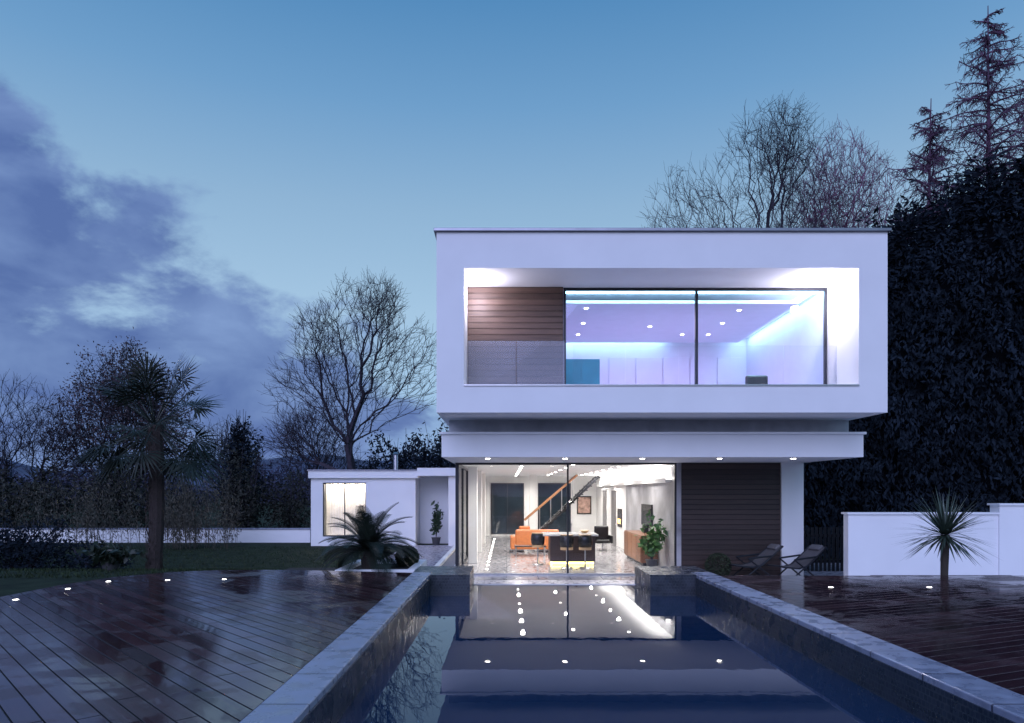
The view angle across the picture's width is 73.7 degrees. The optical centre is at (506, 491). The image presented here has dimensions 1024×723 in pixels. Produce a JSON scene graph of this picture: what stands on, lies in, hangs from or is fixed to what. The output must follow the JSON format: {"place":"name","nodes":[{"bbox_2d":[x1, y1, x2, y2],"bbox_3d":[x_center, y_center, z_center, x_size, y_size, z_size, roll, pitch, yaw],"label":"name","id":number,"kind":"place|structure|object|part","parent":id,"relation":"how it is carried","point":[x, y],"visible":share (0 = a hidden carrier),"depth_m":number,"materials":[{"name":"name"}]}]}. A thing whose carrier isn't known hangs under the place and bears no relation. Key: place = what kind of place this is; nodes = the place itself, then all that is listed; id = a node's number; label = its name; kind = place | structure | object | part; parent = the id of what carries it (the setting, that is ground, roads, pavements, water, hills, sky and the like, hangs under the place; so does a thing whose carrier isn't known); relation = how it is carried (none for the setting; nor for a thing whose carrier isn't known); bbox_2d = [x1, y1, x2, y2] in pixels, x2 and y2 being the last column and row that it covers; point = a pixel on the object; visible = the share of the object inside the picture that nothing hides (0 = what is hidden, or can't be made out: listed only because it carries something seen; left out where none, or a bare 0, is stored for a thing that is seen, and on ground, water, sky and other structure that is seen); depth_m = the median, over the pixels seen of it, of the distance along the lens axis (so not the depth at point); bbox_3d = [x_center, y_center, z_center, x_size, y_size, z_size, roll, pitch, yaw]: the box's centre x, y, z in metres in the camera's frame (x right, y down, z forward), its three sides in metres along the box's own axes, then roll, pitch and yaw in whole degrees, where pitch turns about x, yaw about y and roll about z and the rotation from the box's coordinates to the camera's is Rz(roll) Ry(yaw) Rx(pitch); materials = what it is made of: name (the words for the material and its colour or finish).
{"place":"outdoors","nodes":[
{"label":"outdoors","id":0,"kind":"place"},
{"bbox_2d":[0,546,388,577],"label":"grass","id":1,"kind":"structure","parent":0,"point":[114,570],"depth_m":15.20,"materials":[{"name":"green plant"}]},
{"bbox_2d":[0,454,448,493],"bbox_3d":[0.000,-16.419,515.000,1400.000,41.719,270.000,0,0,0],"label":"hill","id":2,"kind":"structure","parent":0,"point":[22,472],"depth_m":459.75,"materials":[{"name":"plant"}]},
{"bbox_2d":[0,496,839,596],"bbox_3d":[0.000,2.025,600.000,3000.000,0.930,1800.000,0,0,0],"label":"ground","id":3,"kind":"structure","parent":0,"point":[11,585],"depth_m":25.16,"materials":[{"name":"green plant"}]},
{"bbox_2d":[0,369,94,521],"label":"bare tree","id":4,"kind":"object","parent":3,"relation":"on","point":[23,444],"visible":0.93,"depth_m":37.88,"materials":[{"name":"brown plant"}]},
{"bbox_2d":[0,506,139,569],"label":"evergreen shrub","id":5,"kind":"object","parent":3,"relation":"on","point":[33,550],"visible":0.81,"depth_m":18.76,"materials":[{"name":"green plant"}]},
{"bbox_2d":[81,539,144,570],"bbox_3d":[-8.722,1.446,15.015,1.223,0.789,1.021,0,0,40],"label":"shrub","id":6,"kind":"object","parent":3,"relation":"on","point":[109,557],"visible":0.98,"depth_m":14.89,"materials":[{"name":"green plant"}]},
{"bbox_2d":[26,327,211,526],"bbox_3d":[-22.602,-3.585,40.001,9.659,12.198,6.776,0,0,0],"label":"bushy tree","id":7,"kind":"object","parent":3,"relation":"on","point":[106,417],"visible":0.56,"depth_m":39.29,"materials":[{"name":"green plant"}]},
{"bbox_2d":[0,462,248,549],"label":"bamboo clump","id":8,"kind":"object","parent":3,"relation":"on","point":[184,512],"visible":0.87,"depth_m":29.45,"materials":[{"name":"plant"}]},
{"bbox_2d":[66,347,225,569],"bbox_3d":[-8.072,-0.626,15.457,3.320,5.225,3.123,0,0,-28],"label":"fan palm tree","id":9,"kind":"object","parent":3,"relation":"on","point":[155,463],"visible":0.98,"depth_m":15.35,"materials":[{"name":"green plant"}]},
{"bbox_2d":[0,429,310,527],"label":"shrubbery","id":10,"kind":"object","parent":3,"relation":"on","point":[290,516],"visible":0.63,"depth_m":36.06,"materials":[{"name":"green plant"}]},
{"bbox_2d":[0,529,310,542],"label":"wall","id":11,"kind":"structure","parent":3,"relation":"on","point":[274,536],"depth_m":33.00,"materials":[{"name":"white paint"}]},
{"bbox_2d":[0,528,310,528],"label":"coping","id":12,"kind":"object","parent":11,"relation":"on","point":[188,528],"visible":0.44,"depth_m":32.95,"materials":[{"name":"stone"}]},
{"bbox_2d":[0,457,377,509],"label":"distant treeline","id":13,"kind":"object","parent":3,"relation":"on","point":[272,477],"visible":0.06,"depth_m":99.22,"materials":[{"name":"green plant"}]},
{"bbox_2d":[0,570,411,722],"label":"timber deck","id":14,"kind":"structure","parent":3,"relation":"on","point":[211,646],"depth_m":6.52,"materials":[{"name":"brown wood"}]},
{"bbox_2d":[13,579,932,599],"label":"deck lights","id":15,"kind":"object","parent":14,"relation":"on","point":[225,579],"visible":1,"depth_m":10.05,"materials":[{"name":"white glowing light-emitting glass"}]},
{"bbox_2d":[189,414,271,520],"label":"bare tree","id":16,"kind":"object","parent":3,"relation":"on","point":[220,448],"visible":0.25,"depth_m":41.77,"materials":[{"name":"brown plant"}]},
{"bbox_2d":[211,409,269,527],"bbox_3d":[-15.679,-1.137,40.047,3.222,7.408,3.661,0,0,0],"label":"conifer tree","id":17,"kind":"object","parent":3,"relation":"on","point":[238,438],"visible":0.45,"depth_m":39.72,"materials":[{"name":"green plant"}]},
{"bbox_2d":[285,568,335,570],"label":"retaining bank","id":18,"kind":"structure","parent":3,"relation":"on","point":[326,569],"depth_m":13.87,"materials":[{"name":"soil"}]},
{"bbox_2d":[272,400,365,489],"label":"bare tree","id":19,"kind":"object","parent":3,"relation":"on","point":[326,455],"visible":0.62,"depth_m":46.54,"materials":[{"name":"brown plant"}]},
{"bbox_2d":[257,268,436,475],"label":"bare tree","id":20,"kind":"object","parent":3,"relation":"on","point":[348,441],"visible":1,"depth_m":43.80,"materials":[{"name":"brown plant"}]},
{"bbox_2d":[307,452,454,545],"bbox_3d":[-5.310,0.290,33.225,7.220,4.300,5.850,0,0,0],"label":"garden annex","id":21,"kind":"object","parent":3,"relation":"on","point":[339,493],"visible":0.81,"depth_m":30.70,"materials":[{"name":"paint"}]},
{"bbox_2d":[323,483,365,536],"bbox_3d":[-7.300,0.805,30.810,1.940,2.430,0.060,0,0,0],"label":"window frame","id":22,"kind":"structure","parent":21,"relation":"in","point":[323,483],"depth_m":30.78,"materials":[{"name":"metal"}]},
{"bbox_2d":[335,560,426,572],"bbox_3d":[-2.380,1.925,13.250,1.440,1.030,1.900,0,0,0],"label":"planter bed","id":23,"kind":"object","parent":3,"relation":"on","point":[413,568],"visible":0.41,"depth_m":12.88,"materials":[{"name":"stone"}]},
{"bbox_2d":[314,502,422,571],"bbox_3d":[-2.548,0.890,12.778,1.982,1.418,1.922,0,0,0],"label":"cycad plant","id":24,"kind":"object","parent":23,"relation":"on","point":[370,544],"visible":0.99,"depth_m":12.55,"materials":[{"name":"green plant"}]},
{"bbox_2d":[395,545,419,566],"bbox_3d":[-1.983,1.309,13.599,0.517,0.506,0.499,0,0,0],"label":"box topiary ball","id":25,"kind":"object","parent":23,"relation":"on","point":[409,562],"visible":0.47,"depth_m":13.45,"materials":[{"name":"green plant"}]},
{"bbox_2d":[355,417,454,469],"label":"evergreen tree","id":26,"kind":"object","parent":3,"relation":"on","point":[420,461],"visible":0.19,"depth_m":45.69,"materials":[{"name":"green plant"}]},
{"bbox_2d":[434,545,454,565],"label":"kerb","id":27,"kind":"structure","parent":3,"relation":"on","point":[444,558],"depth_m":23.88,"materials":[{"name":"white concrete"}]},
{"bbox_2d":[442,551,454,565],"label":"gravel","id":28,"kind":"structure","parent":3,"relation":"on","point":[450,561],"depth_m":23.39,"materials":[{"name":"grey gravel"}]},
{"bbox_2d":[239,566,1023,722],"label":"swimming pool","id":29,"kind":"structure","parent":3,"relation":"in","point":[652,644],"depth_m":6.61,"materials":[{"name":"liquid"}]},
{"bbox_2d":[640,89,877,227],"bbox_3d":[11.845,-8.734,33.782,13.109,22.370,7.373,0,0,0],"label":"bare tree","id":30,"kind":"object","parent":3,"relation":"on","point":[773,202],"visible":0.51,"depth_m":33.56,"materials":[{"name":"brown plant"}]},
{"bbox_2d":[769,114,916,227],"bbox_3d":[17.509,-8.692,35.939,7.967,22.332,5.968,0,0,0],"label":"bare tree","id":31,"kind":"object","parent":3,"relation":"on","point":[862,176],"visible":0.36,"depth_m":35.41,"materials":[{"name":"brown plant"}]},
{"bbox_2d":[721,576,1023,695],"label":"timber deck","id":32,"kind":"structure","parent":3,"relation":"on","point":[972,625],"depth_m":8.05,"materials":[{"name":"brown wood"}]},
{"bbox_2d":[804,143,1023,558],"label":"conifer hedge","id":33,"kind":"object","parent":3,"relation":"on","point":[952,418],"visible":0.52,"depth_m":24.05,"materials":[{"name":"green plant"}]},
{"bbox_2d":[860,98,979,246],"bbox_3d":[19.099,-7.708,30.921,6.950,20.304,7.154,0,0,0],"label":"larch tree","id":34,"kind":"object","parent":3,"relation":"on","point":[934,158],"visible":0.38,"depth_m":30.70,"materials":[{"name":"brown plant"}]},
{"bbox_2d":[843,514,997,575],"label":"wall","id":35,"kind":"structure","parent":3,"relation":"on","point":[869,549],"depth_m":17.50,"materials":[{"name":"white paint"}]},
{"bbox_2d":[841,512,999,513],"bbox_3d":[10.660,0.555,17.625,3.880,0.050,0.350,0,0,0],"label":"coping","id":36,"kind":"object","parent":35,"relation":"on","point":[913,513],"visible":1,"depth_m":17.45,"materials":[{"name":"white concrete"}]},
{"bbox_2d":[902,7,1023,216],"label":"larch tree","id":37,"kind":"object","parent":3,"relation":"on","point":[989,123],"visible":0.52,"depth_m":29.73,"materials":[{"name":"green plant"}]},
{"bbox_2d":[990,505,1023,575],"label":"wall","id":38,"kind":"structure","parent":3,"relation":"on","point":[1011,539],"depth_m":17.45,"materials":[{"name":"white paint"}]},
{"bbox_2d":[987,503,1023,504],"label":"coping","id":39,"kind":"object","parent":38,"relation":"on","point":[1005,503],"visible":1,"depth_m":17.43,"materials":[{"name":"white concrete"}]},
{"bbox_2d":[998,79,1023,174],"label":"larch tree","id":40,"kind":"object","parent":3,"relation":"on","point":[1021,116],"visible":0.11,"depth_m":32.02,"materials":[{"name":"green plant"}]},
{"bbox_2d":[388,545,452,565],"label":"path","id":41,"kind":"structure","parent":0,"point":[432,555],"depth_m":27.20,"materials":[{"name":"grey stone"}]},
{"bbox_2d":[429,500,443,544],"bbox_3d":[-3.109,1.402,30.982,0.650,2.037,0.642,0,0,-33],"label":"potted plant","id":42,"kind":"object","parent":41,"relation":"on","point":[436,523],"visible":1,"depth_m":30.92,"materials":[{"name":"green plant"}]},
{"bbox_2d":[0,0,1023,470],"label":"sky","id":43,"kind":"structure","parent":0,"point":[187,175],"materials":[{"name":"blue"}]},
{"bbox_2d":[474,580,634,583],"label":"terrace","id":44,"kind":"structure","parent":0,"point":[554,581],"depth_m":18.48,"materials":[{"name":"grey stone"}]},
{"bbox_2d":[563,288,563,383],"bbox_3d":[1.420,-3.750,19.855,0.080,2.660,5.690,0,0,0],"label":"room partition","id":45,"kind":"object","parent":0,"point":[563,335],"visible":0.21,"depth_m":17.01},
{"bbox_2d":[464,536,803,579],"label":"floor slab","id":46,"kind":"structure","parent":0,"point":[502,558],"depth_m":22.59,"materials":[{"name":"stone"}]},
{"bbox_2d":[459,465,467,565],"bbox_3d":[-1.450,0.795,28.985,0.080,3.289,17.830,0,0,0],"label":"side window frame","id":47,"kind":"object","parent":46,"relation":"on","point":[466,469],"visible":0.14,"depth_m":22.40,"materials":[{"name":"metal"}]},
{"bbox_2d":[459,467,466,565],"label":"side glazing","id":48,"kind":"structure","parent":47,"relation":"attached to","point":[461,516],"depth_m":22.40,"materials":[{"name":"clear glass"}]},
{"bbox_2d":[468,467,536,563],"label":"columns","id":49,"kind":"structure","parent":46,"relation":"on","point":[476,509],"depth_m":23.48,"materials":[{"name":"paint"}]},
{"bbox_2d":[442,435,862,475],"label":"canopy slab","id":50,"kind":"structure","parent":49,"relation":"on","point":[632,448],"depth_m":16.70,"materials":[{"name":"white paint"}]},
{"bbox_2d":[449,420,848,431],"bbox_3d":[3.585,-1.625,22.050,10.070,0.350,9.700,0,0,0],"label":"neck","id":51,"kind":"object","parent":50,"relation":"on","point":[648,425],"visible":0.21,"depth_m":17.20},
{"bbox_2d":[437,386,887,425],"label":"floor slab","id":52,"kind":"structure","parent":51,"relation":"on","point":[654,402],"depth_m":15.50,"materials":[{"name":"white paint"}]},
{"bbox_2d":[437,268,466,385],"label":"wall","id":53,"kind":"structure","parent":52,"relation":"on","point":[451,326],"depth_m":15.50,"materials":[{"name":"white paint"}]},
{"bbox_2d":[467,287,562,383],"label":"cladding","id":54,"kind":"structure","parent":53,"relation":"attached to","point":[514,335],"depth_m":16.90,"materials":[{"name":"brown wood"}]},
{"bbox_2d":[437,232,887,338],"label":"roof slab","id":55,"kind":"structure","parent":53,"relation":"on","point":[664,259],"depth_m":15.50,"materials":[{"name":"white paint"}]},
{"bbox_2d":[434,228,891,240],"bbox_3d":[3.530,-5.935,21.250,10.360,0.070,11.640,0,0,0],"label":"roof capping","id":56,"kind":"object","parent":55,"relation":"on","point":[436,230],"visible":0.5,"depth_m":15.43,"materials":[{"name":"metal"}]},
{"bbox_2d":[566,300,797,342],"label":"room ceiling","id":57,"kind":"structure","parent":55,"relation":"attached to","point":[624,321],"depth_m":19.18,"materials":[{"name":"white paint"}]},
{"bbox_2d":[576,308,740,334],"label":"downlights","id":58,"kind":"object","parent":57,"relation":"attached to","point":[651,326],"visible":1,"depth_m":19.95,"materials":[{"name":"white"}]},
{"bbox_2d":[566,291,819,302],"bbox_3d":[4.700,-5.062,19.820,6.400,0.025,5.360,0,0,0],"label":"ceiling led","id":59,"kind":"object","parent":55,"relation":"attached to","point":[806,294],"visible":0.38,"depth_m":17.30,"materials":[{"name":"teal"}]},
{"bbox_2d":[464,384,859,385],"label":"balcony sill","id":60,"kind":"structure","parent":52,"relation":"on","point":[661,384],"depth_m":15.47,"materials":[{"name":"metal"}]},
{"bbox_2d":[827,268,887,385],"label":"wall","id":61,"kind":"structure","parent":52,"relation":"on","point":[857,326],"depth_m":15.50,"materials":[{"name":"white paint"}]},
{"bbox_2d":[783,346,783,383],"bbox_3d":[4.803,-2.978,16.556,6.385,1.125,0.012,0,0,0],"label":"balustrade glass","id":62,"kind":"object","parent":61,"relation":"attached to","point":[783,364],"visible":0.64,"depth_m":16.55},
{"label":"room floor","id":63,"kind":"structure","parent":52,"relation":"on","visible":0},
{"bbox_2d":[566,359,599,383],"bbox_3d":[2.000,-2.995,18.590,1.000,1.130,0.620,0,0,0],"label":"cabinet","id":64,"kind":"object","parent":63,"relation":"on","point":[582,371],"visible":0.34,"depth_m":18.28,"materials":[{"name":"teal paint"}]},
{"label":"doors","id":65,"kind":"part","parent":64,"relation":"part of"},
{"bbox_2d":[564,288,826,383],"bbox_3d":[4.700,-3.750,17.035,6.560,2.660,0.070,0,0,0],"label":"window frame","id":66,"kind":"object","parent":63,"relation":"on","point":[696,290],"visible":0.59,"depth_m":17.00,"materials":[{"name":"metal"}]},
{"bbox_2d":[745,375,767,383],"bbox_3d":[6.800,-2.795,18.325,0.600,0.730,0.650,0,0,0],"label":"tub chair","id":67,"kind":"object","parent":63,"relation":"on","point":[756,379],"visible":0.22,"depth_m":18.50,"materials":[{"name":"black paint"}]},
{"bbox_2d":[439,432,866,435],"bbox_3d":[3.570,-1.430,27.445,10.420,0.060,21.610,0,0,0],"label":"canopy capping","id":68,"kind":"object","parent":50,"relation":"on","point":[652,433],"visible":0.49,"depth_m":16.64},
{"bbox_2d":[514,545,546,556],"bbox_3d":[0.900,2.240,25.950,1.200,0.400,0.700,0,0,0],"label":"coffee table","id":69,"kind":"object","parent":46,"relation":"on","point":[515,546],"visible":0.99,"depth_m":25.65,"materials":[{"name":"white paint"}]},
{"bbox_2d":[510,526,558,551],"bbox_3d":[1.225,1.915,27.925,2.150,1.050,1.150,0,0,0],"label":"sofa","id":70,"kind":"object","parent":46,"relation":"on","point":[522,536],"visible":0.49,"depth_m":27.35,"materials":[{"name":"orange leather"}]},
{"bbox_2d":[531,532,544,564],"bbox_3d":[1.043,1.900,22.890,0.417,1.080,0.403,0,0,-36],"label":"bar stool","id":71,"kind":"object","parent":46,"relation":"on","point":[537,540],"visible":1,"depth_m":22.76,"materials":[{"name":"black leather"}]},
{"bbox_2d":[485,476,595,535],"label":"back wall","id":72,"kind":"structure","parent":46,"relation":"on","point":[579,522],"depth_m":37.90,"materials":[{"name":"paint"}]},
{"bbox_2d":[491,483,570,533],"bbox_3d":[1.350,0.930,37.860,4.420,2.820,0.080,0,0,0],"label":"back window frame","id":73,"kind":"object","parent":72,"relation":"attached to","point":[523,502],"visible":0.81,"depth_m":37.82,"materials":[{"name":"metal"}]},
{"bbox_2d":[492,484,569,533],"bbox_3d":[1.350,0.965,37.875,4.300,2.750,0.030,0,0,0],"label":"back window glass","id":74,"kind":"object","parent":73,"relation":"attached to","point":[515,507],"visible":0.71,"depth_m":37.86,"materials":[{"name":"clear glass"}]},
{"bbox_2d":[577,496,590,513],"bbox_3d":[4.300,0.740,37.860,0.800,1.000,0.060,0,0,0],"label":"wall picture","id":75,"kind":"object","parent":72,"relation":"attached to","point":[583,504],"depth_m":37.83,"materials":[{"name":"pink paper"}]},
{"bbox_2d":[474,573,634,574],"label":"front window track","id":76,"kind":"structure","parent":46,"relation":"on","point":[554,573],"depth_m":19.98,"materials":[{"name":"metal"}]},
{"bbox_2d":[524,474,600,528],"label":"staircase","id":77,"kind":"structure","parent":46,"relation":"on","point":[571,501],"depth_m":30.95,"materials":[{"name":"black paint"}]},
{"bbox_2d":[455,463,676,572],"bbox_3d":[1.740,0.795,20.035,6.480,3.288,0.070,0,0,0],"label":"front window frame","id":78,"kind":"object","parent":46,"relation":"on","point":[567,464],"visible":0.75,"depth_m":20.00,"materials":[{"name":"metal"}]},
{"bbox_2d":[559,534,573,568],"bbox_3d":[1.923,1.900,21.890,0.417,1.080,0.403,0,0,-36],"label":"bar stool","id":79,"kind":"object","parent":46,"relation":"on","point":[563,541],"visible":0.9,"depth_m":21.76,"materials":[{"name":"black leather"}]},
{"bbox_2d":[541,523,597,564],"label":"kitchen island","id":80,"kind":"structure","parent":46,"relation":"on","point":[556,555],"depth_m":22.70,"materials":[{"name":"brown wood"}]},
{"bbox_2d":[578,534,591,568],"bbox_3d":[2.513,1.900,21.890,0.417,1.080,0.403,0,0,-36],"label":"bar stool","id":81,"kind":"object","parent":46,"relation":"on","point":[584,542],"visible":1,"depth_m":21.76,"materials":[{"name":"black leather"}]},
{"bbox_2d":[594,526,612,550],"bbox_3d":[4.000,1.940,28.550,0.800,1.000,0.700,0,0,0],"label":"armchair","id":82,"kind":"object","parent":46,"relation":"on","point":[603,536],"visible":0.78,"depth_m":28.75,"materials":[{"name":"black leather"}]},
{"bbox_2d":[603,490,615,544],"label":"doorways","id":83,"kind":"object","parent":46,"relation":"on","point":[613,513],"visible":0.75,"depth_m":31.93,"materials":[{"name":"white paint"}]},
{"bbox_2d":[624,530,657,565],"bbox_3d":[4.685,1.940,23.990,0.570,1.000,3.220,0,0,0],"label":"sideboard","id":84,"kind":"object","parent":46,"relation":"on","point":[633,551],"visible":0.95,"depth_m":23.55,"materials":[{"name":"brown wood"}]},
{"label":"doors","id":85,"kind":"part","parent":84,"relation":"part of","materials":[{"name":"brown wood"}]},
{"bbox_2d":[641,504,652,532],"bbox_3d":[4.888,0.940,24.050,0.175,1.000,1.700,0,0,0],"label":"television","id":86,"kind":"object","parent":84,"relation":"on","point":[645,508],"visible":0.75,"depth_m":23.95,"materials":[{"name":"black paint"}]},
{"bbox_2d":[635,509,667,565],"bbox_3d":[4.590,1.495,21.325,0.932,1.890,0.904,0,0,42],"label":"potted plant","id":87,"kind":"object","parent":46,"relation":"on","point":[652,546],"visible":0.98,"depth_m":21.26,"materials":[{"name":"green plant"}]},
{"bbox_2d":[704,553,731,575],"bbox_3d":[5.950,2.083,19.199,0.765,0.762,0.757,0,0,0],"label":"box topiary ball","id":88,"kind":"object","parent":46,"relation":"on","point":[716,563],"visible":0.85,"depth_m":18.98,"materials":[{"name":"green plant"}]},
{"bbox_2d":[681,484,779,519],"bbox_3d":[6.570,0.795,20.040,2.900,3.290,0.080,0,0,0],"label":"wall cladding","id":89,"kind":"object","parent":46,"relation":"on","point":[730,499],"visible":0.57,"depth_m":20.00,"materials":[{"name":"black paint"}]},
{"bbox_2d":[681,463,780,574],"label":"ground cladding","id":90,"kind":"structure","parent":46,"relation":"on","point":[704,537],"depth_m":19.97,"materials":[{"name":"brown wood"}]},
{"bbox_2d":[728,544,783,575],"bbox_3d":[6.900,1.966,19.100,1.536,0.984,0.632,0,0,-14],"label":"sun lounger","id":91,"kind":"object","parent":46,"relation":"on","point":[766,555],"visible":0.83,"depth_m":19.11,"materials":[{"name":"fabric"}]},
{"bbox_2d":[780,463,803,574],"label":"pillar","id":92,"kind":"structure","parent":46,"relation":"on","point":[792,508],"depth_m":19.90,"materials":[{"name":"white paint"}]},
{"bbox_2d":[767,544,826,575],"bbox_3d":[8.000,1.966,18.800,1.536,0.984,0.632,0,0,-20],"label":"sun lounger","id":93,"kind":"object","parent":46,"relation":"on","point":[807,556],"visible":0.92,"depth_m":18.86,"materials":[{"name":"fabric"}]},
{"bbox_2d":[596,463,680,565],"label":"wall","id":94,"kind":"structure","parent":0,"point":[659,497],"depth_m":24.30,"materials":[{"name":"white paint"}]},
{"bbox_2d":[617,508,621,527],"bbox_3d":[4.952,1.140,29.900,0.053,0.800,1.000,0,0,0],"label":"fireplace","id":95,"kind":"object","parent":94,"relation":"attached to","point":[619,517],"visible":1,"depth_m":29.80,"materials":[{"name":"black paint"}]},
{"bbox_2d":[597,480,670,486],"bbox_3d":[4.888,-0.320,28.550,0.175,0.080,15.900,0,0,0],"label":"light trough","id":96,"kind":"object","parent":94,"relation":"attached to","point":[668,481],"visible":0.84,"depth_m":21.91,"materials":[{"name":"paint"}]},
{"bbox_2d":[596,478,665,486],"bbox_3d":[4.793,-0.355,28.550,0.015,0.150,15.900,0,0,0],"label":"trough lip","id":97,"kind":"object","parent":96,"relation":"attached to","point":[654,480],"visible":1,"depth_m":25.34,"materials":[{"name":"white paint"}]},
{"bbox_2d":[566,339,746,383],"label":"room back wall","id":98,"kind":"structure","parent":0,"point":[603,352],"depth_m":22.70,"materials":[{"name":"white paint"}]},
{"bbox_2d":[609,357,743,383],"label":"wall panels","id":99,"kind":"object","parent":98,"relation":"attached to","point":[730,370],"visible":0.47,"depth_m":22.66,"materials":[{"name":"purple paint"}]},
{"bbox_2d":[747,291,822,383],"bbox_3d":[7.989,-3.745,19.900,0.018,2.650,5.600,0,0,0],"label":"room wall finish","id":100,"kind":"object","parent":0,"point":[797,333],"visible":0.57,"depth_m":19.05,"materials":[{"name":"white paint"}]},
{"bbox_2d":[804,563,842,575],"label":"terrace side","id":101,"kind":"structure","parent":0,"point":[826,573],"depth_m":20.68,"materials":[{"name":"grey concrete"}]},
{"bbox_2d":[804,527,842,570],"bbox_3d":[9.750,1.765,21.040,2.100,1.350,0.080,0,0,0],"label":"slatted fence","id":102,"kind":"object","parent":101,"relation":"on","point":[824,535],"visible":0.39,"depth_m":21.00,"materials":[{"name":"black paint"}]},
{"bbox_2d":[870,575,1011,575],"bbox_3d":[7.750,2.015,11.860,2.500,1.050,0.680,0,0,0],"label":"planting strip","id":103,"kind":"object","parent":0,"point":[939,575],"visible":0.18,"depth_m":12.15,"materials":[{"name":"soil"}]},
{"bbox_2d":[891,488,998,575],"bbox_3d":[7.533,0.747,11.730,1.801,1.689,1.760,0,0,0],"label":"yucca plant","id":104,"kind":"object","parent":103,"relation":"on","point":[942,521],"visible":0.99,"depth_m":11.67,"materials":[{"name":"green plant"}]}
]}

